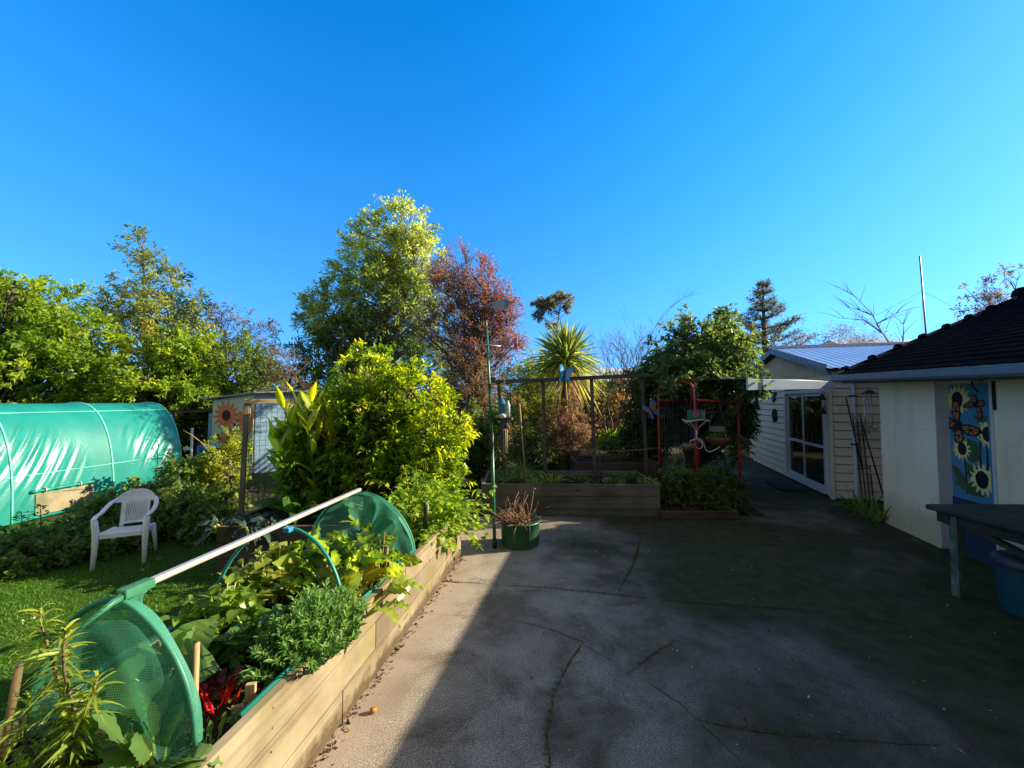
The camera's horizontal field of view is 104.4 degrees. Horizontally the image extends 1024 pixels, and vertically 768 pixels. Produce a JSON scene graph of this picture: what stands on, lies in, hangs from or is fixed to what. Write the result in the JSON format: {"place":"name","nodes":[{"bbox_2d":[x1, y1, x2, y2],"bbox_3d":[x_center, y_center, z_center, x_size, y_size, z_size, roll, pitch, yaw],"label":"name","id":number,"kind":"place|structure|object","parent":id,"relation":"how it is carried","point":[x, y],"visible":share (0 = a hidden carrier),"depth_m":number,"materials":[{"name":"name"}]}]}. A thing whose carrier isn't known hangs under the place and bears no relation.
{"place":"outdoors","nodes":[
{"label":"outdoors","id":0,"kind":"place"},
{"bbox_2d":[0,520,228,721],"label":"lawn","id":1,"kind":"structure","parent":0,"point":[164,546],"depth_m":3.74,"materials":[{"name":"green plant"}]},
{"bbox_2d":[0,520,87,582],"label":"berry shrub","id":2,"kind":"object","parent":1,"relation":"on","point":[25,552],"visible":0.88,"depth_m":4.26,"materials":[{"name":"green plant"}]},
{"bbox_2d":[15,504,113,549],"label":"berry shrub","id":3,"kind":"object","parent":1,"relation":"on","point":[57,525],"visible":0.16,"depth_m":4.79,"materials":[{"name":"green plant"}]},
{"bbox_2d":[0,402,181,525],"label":"polytunnel","id":4,"kind":"structure","parent":1,"relation":"on","point":[56,458],"depth_m":6.71,"materials":[{"name":"green plastic"}]},
{"bbox_2d":[47,519,161,569],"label":"berry shrub","id":5,"kind":"object","parent":1,"relation":"on","point":[82,545],"visible":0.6,"depth_m":4.58,"materials":[{"name":"green plant"}]},
{"bbox_2d":[70,475,170,525],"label":"berry shrub","id":6,"kind":"object","parent":1,"relation":"on","point":[98,502],"visible":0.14,"depth_m":5.37,"materials":[{"name":"green plant"}]},
{"bbox_2d":[90,488,158,570],"bbox_3d":[-4.402,1.634,4.562,0.510,0.757,0.497,1,-3,-26],"label":"plastic chair","id":7,"kind":"object","parent":1,"relation":"on","point":[145,497],"visible":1,"depth_m":4.61,"materials":[{"name":"white plastic"}]},
{"bbox_2d":[112,467,204,542],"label":"berry shrub","id":8,"kind":"object","parent":1,"relation":"on","point":[163,530],"visible":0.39,"depth_m":5.34,"materials":[{"name":"green plant"}]},
{"bbox_2d":[164,483,252,547],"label":"berry shrub","id":9,"kind":"object","parent":1,"relation":"on","point":[202,510],"visible":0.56,"depth_m":5.20,"materials":[{"name":"green plant"}]},
{"bbox_2d":[238,399,295,515],"bbox_3d":[-3.106,1.121,5.291,0.907,1.840,0.074,1,-3,-21],"label":"trellis frame","id":10,"kind":"object","parent":1,"relation":"on","point":[247,417],"visible":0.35,"depth_m":5.17,"materials":[{"name":"beige wood"}]},
{"bbox_2d":[215,502,376,575],"bbox_3d":[-2.395,1.764,4.872,1.388,0.493,1.508,0,-2,-2],"label":"raised bed","id":11,"kind":"object","parent":1,"relation":"on","point":[293,536],"visible":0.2,"depth_m":4.13,"materials":[{"name":"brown wood"}]},
{"bbox_2d":[191,511,249,548],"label":"kale plant","id":12,"kind":"object","parent":11,"relation":"on","point":[207,532],"visible":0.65,"depth_m":4.14,"materials":[{"name":"green plant"}]},
{"bbox_2d":[224,512,270,557],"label":"kale plant","id":13,"kind":"object","parent":11,"relation":"on","point":[243,523],"visible":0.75,"depth_m":4.04,"materials":[{"name":"green plant"}]},
{"bbox_2d":[246,512,303,541],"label":"kale plant","id":14,"kind":"object","parent":11,"relation":"on","point":[257,518],"visible":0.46,"depth_m":4.22,"materials":[{"name":"green plant"}]},
{"bbox_2d":[253,488,355,524],"bbox_3d":[-2.378,1.413,4.649,1.100,0.454,0.787,-1,-3,27],"label":"leafy vegetable","id":15,"kind":"object","parent":11,"relation":"on","point":[289,505],"visible":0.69,"depth_m":4.49,"materials":[{"name":"green plant"}]},
{"bbox_2d":[264,380,347,514],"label":"ginger plant","id":16,"kind":"object","parent":11,"relation":"on","point":[293,440],"visible":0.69,"depth_m":4.75,"materials":[{"name":"green plant"}]},
{"bbox_2d":[267,338,481,516],"bbox_3d":[-1.781,0.720,5.280,2.784,2.681,1.779,0,-2,0],"label":"golden bush","id":17,"kind":"object","parent":1,"relation":"on","point":[394,431],"visible":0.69,"depth_m":4.94,"materials":[{"name":"green plant"}]},
{"bbox_2d":[8,530,419,767],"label":"mulch leaves","id":18,"kind":"object","parent":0,"point":[213,735],"visible":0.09,"depth_m":1.76,"materials":[{"name":"brown plant"}]},
{"bbox_2d":[36,403,762,519],"bbox_3d":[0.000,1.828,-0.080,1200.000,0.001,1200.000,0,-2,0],"label":"ground","id":19,"kind":"structure","parent":0,"point":[268,487],"depth_m":8.33,"materials":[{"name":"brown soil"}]},
{"bbox_2d":[0,267,144,403],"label":"broadleaf tree","id":20,"kind":"object","parent":19,"relation":"on","point":[40,339],"visible":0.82,"depth_m":10.85,"materials":[{"name":"green plant"}]},
{"bbox_2d":[39,322,230,423],"bbox_3d":[-11.311,0.214,11.280,5.868,4.403,3.127,1,-3,-16],"label":"broadleaf tree","id":21,"kind":"object","parent":19,"relation":"on","point":[125,386],"visible":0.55,"depth_m":11.16,"materials":[{"name":"green plant"}]},
{"bbox_2d":[78,223,234,399],"bbox_3d":[-11.715,-1.614,13.292,4.486,7.994,3.693,0,-2,0],"label":"tall tree","id":22,"kind":"object","parent":19,"relation":"on","point":[142,306],"visible":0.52,"depth_m":13.10,"materials":[{"name":"green plant"}]},
{"bbox_2d":[152,450,224,494],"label":"berry shrub","id":23,"kind":"object","parent":19,"relation":"on","point":[190,475],"visible":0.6,"depth_m":6.95,"materials":[{"name":"green plant"}]},
{"bbox_2d":[168,408,212,443],"bbox_3d":[-8.319,1.468,10.947,1.520,1.620,1.800,0,-2,0],"label":"lean to","id":24,"kind":"object","parent":19,"relation":"on","point":[208,431],"visible":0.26,"depth_m":10.23,"materials":[{"name":"grey wood"}]},
{"bbox_2d":[150,327,288,452],"bbox_3d":[-9.170,0.255,12.443,4.173,4.242,2.993,1,-3,-20],"label":"evergreen shrub","id":25,"kind":"object","parent":19,"relation":"on","point":[248,381],"visible":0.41,"depth_m":12.14,"materials":[{"name":"green plant"}]},
{"bbox_2d":[195,426,253,499],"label":"berry shrub","id":26,"kind":"object","parent":19,"relation":"on","point":[215,464],"visible":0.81,"depth_m":7.19,"materials":[{"name":"green plant"}]},
{"bbox_2d":[200,299,285,389],"bbox_3d":[-9.118,-0.279,13.490,2.878,5.350,1.595,0,-2,0],"label":"tree","id":27,"kind":"object","parent":19,"relation":"on","point":[223,318],"visible":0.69,"depth_m":13.59,"materials":[{"name":"brown plant"}]},
{"bbox_2d":[44,357,465,455],"bbox_3d":[-13.049,1.259,14.320,23.344,4.588,3.043,0,-2,0],"label":"boundary hedge","id":28,"kind":"object","parent":19,"relation":"on","point":[197,441],"visible":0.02,"depth_m":14.19,"materials":[{"name":"green plant"}]},
{"bbox_2d":[202,390,328,472],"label":"garden shed","id":29,"kind":"structure","parent":19,"relation":"on","point":[228,411],"depth_m":9.99,"materials":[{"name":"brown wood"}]},
{"bbox_2d":[258,342,312,390],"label":"bare shrub","id":30,"kind":"object","parent":19,"relation":"on","point":[286,377],"visible":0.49,"depth_m":12.29,"materials":[{"name":"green plant"}]},
{"bbox_2d":[281,189,470,414],"bbox_3d":[-5.494,-2.715,16.116,7.738,10.458,3.728,0,-2,0],"label":"tall tree","id":31,"kind":"object","parent":19,"relation":"on","point":[396,281],"visible":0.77,"depth_m":15.60,"materials":[{"name":"green plant"}]},
{"bbox_2d":[401,235,536,443],"bbox_3d":[-1.118,-0.719,10.086,3.469,5.947,2.374,0,-2,0],"label":"purple tree","id":32,"kind":"object","parent":19,"relation":"on","point":[467,328],"visible":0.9,"depth_m":10.01,"materials":[{"name":"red plant"}]},
{"bbox_2d":[422,346,529,467],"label":"brown shrub","id":33,"kind":"object","parent":19,"relation":"on","point":[477,386],"visible":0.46,"depth_m":9.35,"materials":[{"name":"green plant"}]},
{"bbox_2d":[441,391,529,487],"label":"dark shrub","id":34,"kind":"object","parent":19,"relation":"on","point":[478,463],"visible":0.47,"depth_m":8.27,"materials":[{"name":"green plant"}]},
{"bbox_2d":[488,347,572,454],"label":"feathery shrub","id":35,"kind":"object","parent":19,"relation":"on","point":[525,410],"visible":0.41,"depth_m":13.19,"materials":[{"name":"green plant"}]},
{"bbox_2d":[499,414,573,470],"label":"dark shrub","id":36,"kind":"object","parent":19,"relation":"on","point":[553,456],"visible":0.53,"depth_m":10.29,"materials":[{"name":"green plant"}]},
{"bbox_2d":[529,288,574,405],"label":"gum tree","id":37,"kind":"object","parent":19,"relation":"on","point":[555,300],"visible":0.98,"depth_m":31.93,"materials":[{"name":"green plant"}]},
{"bbox_2d":[522,316,608,467],"bbox_3d":[1.467,0.218,10.962,2.480,4.330,2.504,0,-2,0],"label":"cabbage tree","id":38,"kind":"object","parent":19,"relation":"on","point":[564,347],"visible":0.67,"depth_m":10.80,"materials":[{"name":"green plant"}]},
{"bbox_2d":[532,396,598,469],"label":"brown shrub","id":39,"kind":"object","parent":19,"relation":"on","point":[576,435],"visible":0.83,"depth_m":10.32,"materials":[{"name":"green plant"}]},
{"bbox_2d":[483,364,672,442],"bbox_3d":[3.949,0.971,17.508,10.360,4.472,3.278,0,-3,-10],"label":"dark shrub","id":40,"kind":"object","parent":19,"relation":"on","point":[585,409],"visible":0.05,"depth_m":16.97,"materials":[{"name":"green plant"}]},
{"bbox_2d":[580,378,632,431],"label":"autumn shrub","id":41,"kind":"object","parent":19,"relation":"on","point":[613,407],"visible":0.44,"depth_m":14.10,"materials":[{"name":"brown plant"}]},
{"bbox_2d":[596,423,628,455],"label":"round shrub","id":42,"kind":"object","parent":19,"relation":"on","point":[602,443],"visible":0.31,"depth_m":12.94,"materials":[{"name":"green plant"}]},
{"bbox_2d":[570,456,658,481],"bbox_3d":[2.076,1.861,8.257,1.628,0.593,1.008,0,-2,1],"label":"raised bed","id":43,"kind":"object","parent":19,"relation":"on","point":[612,463],"visible":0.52,"depth_m":7.78,"materials":[{"name":"brown wood"}]},
{"bbox_2d":[577,340,663,455],"bbox_3d":[3.553,0.402,13.136,4.282,3.991,3.694,0,-2,0],"label":"bare tree","id":44,"kind":"object","parent":19,"relation":"on","point":[615,427],"visible":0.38,"depth_m":12.93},
{"bbox_2d":[578,288,700,421],"bbox_3d":[4.308,-0.429,13.852,4.891,5.699,4.378,2,-3,-38],"label":"bare tree","id":45,"kind":"object","parent":19,"relation":"on","point":[641,348],"visible":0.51,"depth_m":13.89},
{"bbox_2d":[604,362,677,470],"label":"dark shrub","id":46,"kind":"object","parent":19,"relation":"on","point":[652,431],"visible":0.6,"depth_m":8.63,"materials":[{"name":"green plant"}]},
{"bbox_2d":[657,381,740,490],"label":"garden arch","id":47,"kind":"structure","parent":19,"relation":"on","point":[697,463],"depth_m":7.93,"materials":[{"name":"red paint"}]},
{"bbox_2d":[682,386,719,452],"bbox_3d":[3.303,0.613,6.893,0.715,1.160,0.258,0,-3,-7],"label":"feeder tray","id":48,"kind":"object","parent":47,"relation":"hanging from","point":[695,415],"visible":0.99,"depth_m":6.83,"materials":[{"name":"white metal"}]},
{"bbox_2d":[703,392,729,445],"bbox_3d":[3.711,0.644,7.179,0.400,0.985,0.395,2,-3,-41],"label":"hanging basket","id":49,"kind":"object","parent":47,"relation":"hanging from","point":[718,439],"visible":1,"depth_m":7.12,"materials":[{"name":"wicker"}]},
{"bbox_2d":[635,303,775,470],"bbox_3d":[4.047,0.189,8.244,2.824,4.023,3.870,-1,-3,14],"label":"flowering shrub","id":50,"kind":"object","parent":19,"relation":"on","point":[716,349],"visible":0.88,"depth_m":7.92,"materials":[{"name":"green plant"}]},
{"bbox_2d":[736,278,821,364],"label":"pine tree","id":51,"kind":"object","parent":19,"relation":"on","point":[763,306],"visible":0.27,"depth_m":25.87,"materials":[{"name":"green plant"}]},
{"bbox_2d":[776,311,902,345],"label":"bare shrub","id":52,"kind":"object","parent":19,"relation":"on","point":[856,339],"visible":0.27,"depth_m":18.45,"materials":[{"name":"brown plant"}]},
{"bbox_2d":[820,282,925,341],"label":"bare tree","id":53,"kind":"object","parent":19,"relation":"on","point":[877,325],"visible":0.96,"depth_m":18.56,"materials":[{"name":"brown plant"}]},
{"bbox_2d":[949,262,1023,320],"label":"blossom tree","id":54,"kind":"object","parent":19,"relation":"on","point":[988,296],"visible":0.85,"depth_m":16.12,"materials":[{"name":"brown plant"}]},
{"bbox_2d":[0,0,1023,401],"label":"sky","id":55,"kind":"structure","parent":0,"point":[617,156],"materials":[{"name":"blue"}]},
{"bbox_2d":[310,449,1023,767],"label":"patio","id":56,"kind":"structure","parent":0,"point":[432,703],"depth_m":2.82,"materials":[{"name":"concrete"}]},
{"bbox_2d":[0,510,460,767],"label":"raised bed","id":57,"kind":"object","parent":56,"relation":"on","point":[293,718],"visible":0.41,"depth_m":1.99,"materials":[{"name":"brown wood"}]},
{"bbox_2d":[0,663,23,761],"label":"garden stake","id":58,"kind":"object","parent":57,"relation":"on","point":[15,685],"visible":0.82,"depth_m":1.50,"materials":[{"name":"wood"}]},
{"bbox_2d":[0,688,57,767],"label":"lily plant","id":59,"kind":"object","parent":57,"relation":"on","point":[25,717],"visible":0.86,"depth_m":1.40,"materials":[{"name":"green plant"}]},
{"bbox_2d":[1,600,106,767],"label":"lily plant","id":60,"kind":"object","parent":57,"relation":"on","point":[39,612],"visible":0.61,"depth_m":1.44,"materials":[{"name":"green plant"}]},
{"bbox_2d":[20,618,108,767],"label":"lily plant","id":61,"kind":"object","parent":57,"relation":"on","point":[67,679],"visible":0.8,"depth_m":1.43,"materials":[{"name":"green plant"}]},
{"bbox_2d":[28,707,106,767],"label":"lily plant","id":62,"kind":"object","parent":57,"relation":"on","point":[62,764],"visible":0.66,"depth_m":1.39,"materials":[{"name":"green plant"}]},
{"bbox_2d":[36,668,126,767],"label":"lily plant","id":63,"kind":"object","parent":57,"relation":"on","point":[79,725],"visible":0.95,"depth_m":1.40,"materials":[{"name":"green plant"}]},
{"bbox_2d":[87,691,183,767],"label":"brassica plant","id":64,"kind":"object","parent":57,"relation":"on","point":[117,728],"visible":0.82,"depth_m":1.45,"materials":[{"name":"green plant"}]},
{"bbox_2d":[96,618,219,735],"bbox_3d":[-1.641,1.311,1.840,0.563,0.272,0.591,0,-2,0],"label":"brassica plant","id":65,"kind":"object","parent":57,"relation":"on","point":[186,636],"visible":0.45,"depth_m":1.87,"materials":[{"name":"green plant"}]},
{"bbox_2d":[96,742,222,767],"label":"brassica plant","id":66,"kind":"object","parent":57,"relation":"on","point":[115,756],"visible":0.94,"depth_m":1.42,"materials":[{"name":"green plant"}]},
{"bbox_2d":[190,641,199,741],"bbox_3d":[-1.292,1.252,1.617,0.023,0.363,0.073,2,-3,-37],"label":"garden stake","id":67,"kind":"object","parent":57,"relation":"on","point":[196,659],"visible":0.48,"depth_m":1.63,"materials":[{"name":"wood"}]},
{"bbox_2d":[159,576,272,634],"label":"potato plant","id":68,"kind":"object","parent":57,"relation":"on","point":[225,608],"visible":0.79,"depth_m":2.30,"materials":[{"name":"green plant"}]},
{"bbox_2d":[25,488,415,761],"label":"hoop tunnel","id":69,"kind":"structure","parent":57,"relation":"on","point":[147,615],"depth_m":1.57,"materials":[{"name":"plastic"}]},
{"bbox_2d":[199,665,247,715],"bbox_3d":[-1.299,1.374,1.778,0.196,0.136,0.262,0,-2,0],"label":"red chard","id":70,"kind":"object","parent":57,"relation":"on","point":[230,678],"visible":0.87,"depth_m":1.81,"materials":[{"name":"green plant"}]},
{"bbox_2d":[231,681,256,718],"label":"marker block","id":71,"kind":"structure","parent":57,"relation":"on","point":[250,691],"depth_m":1.73,"materials":[{"name":"brown wood"}]},
{"bbox_2d":[207,558,282,603],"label":"raspberry plant","id":72,"kind":"object","parent":57,"relation":"on","point":[238,572],"visible":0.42,"depth_m":2.57,"materials":[{"name":"green plant"}]},
{"bbox_2d":[207,604,285,670],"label":"potato plant","id":73,"kind":"object","parent":57,"relation":"on","point":[224,648],"visible":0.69,"depth_m":2.07,"materials":[{"name":"green plant"}]},
{"bbox_2d":[239,541,319,605],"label":"raspberry plant","id":74,"kind":"object","parent":57,"relation":"on","point":[276,550],"visible":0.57,"depth_m":2.66,"materials":[{"name":"green plant"}]},
{"bbox_2d":[234,577,370,684],"bbox_3d":[-1.061,1.265,2.107,0.531,0.383,0.765,0,-3,8],"label":"herb bush","id":75,"kind":"object","parent":57,"relation":"on","point":[309,626],"visible":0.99,"depth_m":2.02,"materials":[{"name":"green plant"}]},
{"bbox_2d":[243,523,362,589],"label":"chard plant","id":76,"kind":"object","parent":57,"relation":"on","point":[281,562],"visible":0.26,"depth_m":2.88,"materials":[{"name":"green plant"}]},
{"bbox_2d":[270,522,390,591],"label":"chard plant","id":77,"kind":"object","parent":57,"relation":"on","point":[319,560],"visible":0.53,"depth_m":2.77,"materials":[{"name":"green plant"}]},
{"bbox_2d":[299,526,394,574],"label":"chard plant","id":78,"kind":"object","parent":57,"relation":"on","point":[345,548],"visible":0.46,"depth_m":2.99,"materials":[{"name":"green plant"}]},
{"bbox_2d":[293,564,423,627],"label":"chard plant","id":79,"kind":"object","parent":57,"relation":"on","point":[403,581],"visible":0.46,"depth_m":2.50,"materials":[{"name":"green plant"}]},
{"bbox_2d":[310,545,409,601],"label":"chard plant","id":80,"kind":"object","parent":57,"relation":"on","point":[394,569],"visible":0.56,"depth_m":2.70,"materials":[{"name":"green plant"}]},
{"bbox_2d":[344,562,388,602],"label":"chard plant","id":81,"kind":"object","parent":57,"relation":"on","point":[369,575],"visible":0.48,"depth_m":2.70,"materials":[{"name":"green plant"}]},
{"bbox_2d":[343,533,422,581],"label":"chard plant","id":82,"kind":"object","parent":57,"relation":"on","point":[409,559],"visible":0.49,"depth_m":3.01,"materials":[{"name":"green plant"}]},
{"bbox_2d":[335,464,496,554],"bbox_3d":[-0.960,1.350,4.197,1.408,1.017,2.137,-2,-3,35],"label":"trailing plant","id":83,"kind":"object","parent":57,"relation":"on","point":[443,508],"visible":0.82,"depth_m":4.01,"materials":[{"name":"green plant"}]},
{"bbox_2d":[476,299,509,548],"bbox_3d":[-0.236,0.467,4.941,0.432,3.099,0.059,0,-3,-5],"label":"bird feeder pole","id":84,"kind":"object","parent":56,"relation":"on","point":[501,304],"visible":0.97,"depth_m":4.94,"materials":[{"name":"green metal"}]},
{"bbox_2d":[486,488,553,550],"bbox_3d":[0.025,1.669,4.963,0.922,0.698,0.743,1,-3,-11],"label":"plant tub","id":85,"kind":"object","parent":56,"relation":"on","point":[520,531],"visible":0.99,"depth_m":4.85,"materials":[{"name":"plastic"}]},
{"bbox_2d":[481,470,659,516],"bbox_3d":[0.929,1.849,6.841,2.801,0.493,1.258,0,-2,1],"label":"raised bed","id":86,"kind":"object","parent":56,"relation":"on","point":[594,498],"visible":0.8,"depth_m":6.22,"materials":[{"name":"brown wood"}]},
{"bbox_2d":[495,373,654,483],"bbox_3d":[1.133,0.762,6.921,2.912,1.963,0.940,0,-2,0],"label":"netting frame","id":87,"kind":"object","parent":86,"relation":"on","point":[592,401],"visible":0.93,"depth_m":7.34,"materials":[{"name":"brown wood"}]},
{"bbox_2d":[308,509,996,767],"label":"leaf litter","id":88,"kind":"object","parent":56,"relation":"on","point":[374,686],"visible":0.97,"depth_m":2.55,"materials":[{"name":"brown plant"}]},
{"bbox_2d":[658,498,738,519],"bbox_3d":[2.871,2.026,6.535,1.188,0.113,1.004,0,-2,0],"label":"raised bed","id":89,"kind":"object","parent":56,"relation":"on","point":[669,511],"visible":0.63,"depth_m":6.04,"materials":[{"name":"brown wood"}]},
{"bbox_2d":[656,453,712,507],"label":"bush","id":90,"kind":"object","parent":89,"relation":"on","point":[678,477],"visible":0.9,"depth_m":6.52,"materials":[{"name":"green plant"}]},
{"bbox_2d":[683,464,736,509],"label":"bush","id":91,"kind":"object","parent":89,"relation":"on","point":[713,497],"visible":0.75,"depth_m":6.42,"materials":[{"name":"green plant"}]},
{"bbox_2d":[713,464,757,515],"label":"bush","id":92,"kind":"object","parent":89,"relation":"on","point":[739,491],"visible":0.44,"depth_m":6.47,"materials":[{"name":"green plant"}]},
{"bbox_2d":[422,509,1023,767],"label":"crack moss","id":93,"kind":"object","parent":56,"relation":"on","point":[578,649],"visible":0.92,"depth_m":2.80,"materials":[{"name":"green plant"}]},
{"bbox_2d":[745,341,908,500],"bbox_3d":[9.670,0.634,9.729,6.250,3.180,7.250,-1,-3,16],"label":"annex","id":94,"kind":"object","parent":56,"relation":"on","point":[801,439],"visible":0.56,"depth_m":8.05,"materials":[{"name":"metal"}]},
{"bbox_2d":[783,389,828,493],"bbox_3d":[6.248,1.132,8.479,0.113,1.995,2.050,-1,-3,16],"label":"sliding door","id":95,"kind":"structure","parent":94,"relation":"in","point":[806,456],"depth_m":8.36,"materials":[{"name":"white glass"}]},
{"bbox_2d":[815,484,883,514],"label":"strap plant","id":96,"kind":"object","parent":56,"relation":"on","point":[851,505],"visible":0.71,"depth_m":6.45,"materials":[{"name":"green plant"}]},
{"bbox_2d":[831,486,891,524],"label":"strap plant","id":97,"kind":"object","parent":56,"relation":"on","point":[879,516],"visible":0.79,"depth_m":6.04,"materials":[{"name":"green plant"}]},
{"bbox_2d":[852,412,873,502],"bbox_3d":[6.317,1.309,7.135,0.347,1.607,0.116,1,-3,-17],"label":"iron trellis","id":98,"kind":"object","parent":56,"relation":"on","point":[858,434],"visible":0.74,"depth_m":7.12,"materials":[{"name":"brown metal"}]},
{"bbox_2d":[830,287,1023,565],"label":"house","id":99,"kind":"structure","parent":56,"relation":"on","point":[951,397],"depth_m":4.87,"materials":[{"name":"paint"}]},
{"bbox_2d":[704,378,834,389],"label":"pergola beam","id":100,"kind":"structure","parent":99,"relation":"attached to","point":[783,384],"depth_m":6.64,"materials":[{"name":"white wood"}]},
{"bbox_2d":[948,383,996,565],"bbox_3d":[5.298,0.985,4.509,0.050,2.023,0.871,-1,-3,16],"label":"door","id":101,"kind":"structure","parent":99,"relation":"in","point":[969,419],"depth_m":4.56,"materials":[{"name":"blue paint"}]},
{"bbox_2d":[926,504,1023,598],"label":"garden table","id":102,"kind":"object","parent":56,"relation":"on","point":[997,524],"visible":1,"depth_m":3.61,"materials":[{"name":"grey wood"}]},
{"bbox_2d":[990,550,1023,618],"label":"plastic bin","id":103,"kind":"object","parent":56,"relation":"on","point":[1008,567],"visible":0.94,"depth_m":3.35,"materials":[{"name":"blue plastic"}]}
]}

